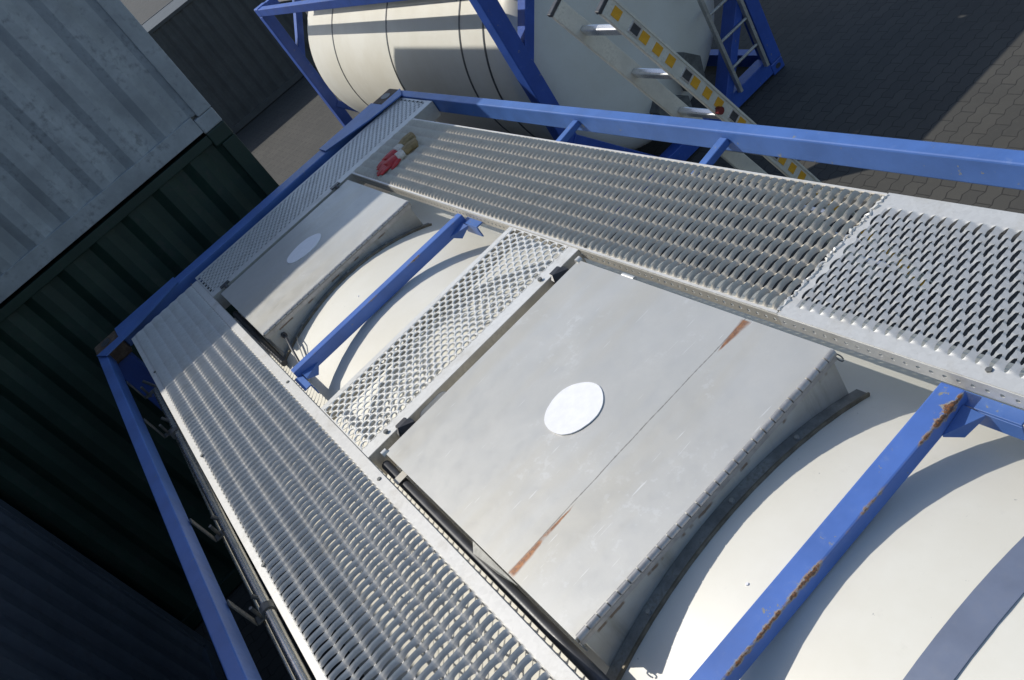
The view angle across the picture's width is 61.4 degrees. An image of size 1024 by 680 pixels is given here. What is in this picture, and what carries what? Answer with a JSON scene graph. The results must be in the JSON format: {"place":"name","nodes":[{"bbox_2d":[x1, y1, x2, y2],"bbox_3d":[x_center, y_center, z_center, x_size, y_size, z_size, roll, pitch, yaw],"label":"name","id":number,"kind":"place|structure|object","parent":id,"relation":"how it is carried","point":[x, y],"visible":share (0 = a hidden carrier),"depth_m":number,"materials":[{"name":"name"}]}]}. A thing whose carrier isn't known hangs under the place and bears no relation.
{"place":"outdoors","nodes":[
{"label":"outdoors","id":0,"kind":"place"},
{"bbox_2d":[120,0,1023,679],"bbox_3d":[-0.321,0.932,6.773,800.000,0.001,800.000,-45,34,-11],"label":"ground","id":1,"kind":"structure","parent":0,"point":[938,70],"depth_m":7.17,"materials":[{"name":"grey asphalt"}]},
{"bbox_2d":[0,499,225,679],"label":"shipping container","id":2,"kind":"object","parent":1,"relation":"on","point":[67,612],"visible":1,"depth_m":5.48,"materials":[{"name":"metal"}]},
{"bbox_2d":[0,121,280,629],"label":"shipping container","id":3,"kind":"object","parent":1,"relation":"on","point":[72,474],"visible":0.24,"depth_m":6.21,"materials":[{"name":"metal"}]},
{"bbox_2d":[0,0,221,303],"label":"shipping container","id":4,"kind":"object","parent":3,"relation":"on","point":[105,107],"visible":1,"depth_m":5.72,"materials":[{"name":"metal"}]},
{"bbox_2d":[141,0,315,133],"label":"shipping container","id":5,"kind":"object","parent":1,"relation":"on","point":[234,63],"visible":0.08,"depth_m":18.23,"materials":[{"name":"metal"}]},
{"bbox_2d":[254,0,784,225],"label":"tank container","id":6,"kind":"object","parent":1,"relation":"on","point":[365,53],"visible":0.62,"depth_m":8.01,"materials":[{"name":"white metal"}]},
{"bbox_2d":[94,89,1023,679],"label":"tank container","id":7,"kind":"object","parent":1,"relation":"on","point":[454,407],"visible":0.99,"depth_m":2.44,"materials":[{"name":"metal"}]},
{"bbox_2d":[376,132,415,169],"bbox_3d":[-0.638,-1.020,4.681,0.290,0.048,0.132,-48,35,-16],"label":"work glove","id":8,"kind":"object","parent":7,"relation":"on","point":[405,139],"visible":0.69,"depth_m":4.66,"materials":[{"name":"red fabric"}]},
{"bbox_2d":[377,138,418,175],"bbox_3d":[-0.609,-0.967,4.589,0.290,0.048,0.141,-39,33,-3],"label":"work glove","id":9,"kind":"object","parent":7,"relation":"on","point":[396,158],"visible":1,"depth_m":4.57,"materials":[{"name":"red fabric"}]},
{"bbox_2d":[547,0,932,294],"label":"ladder","id":10,"kind":"object","parent":1,"relation":"on","point":[619,17],"visible":0.53,"depth_m":4.20,"materials":[{"name":"metal"}]}
]}

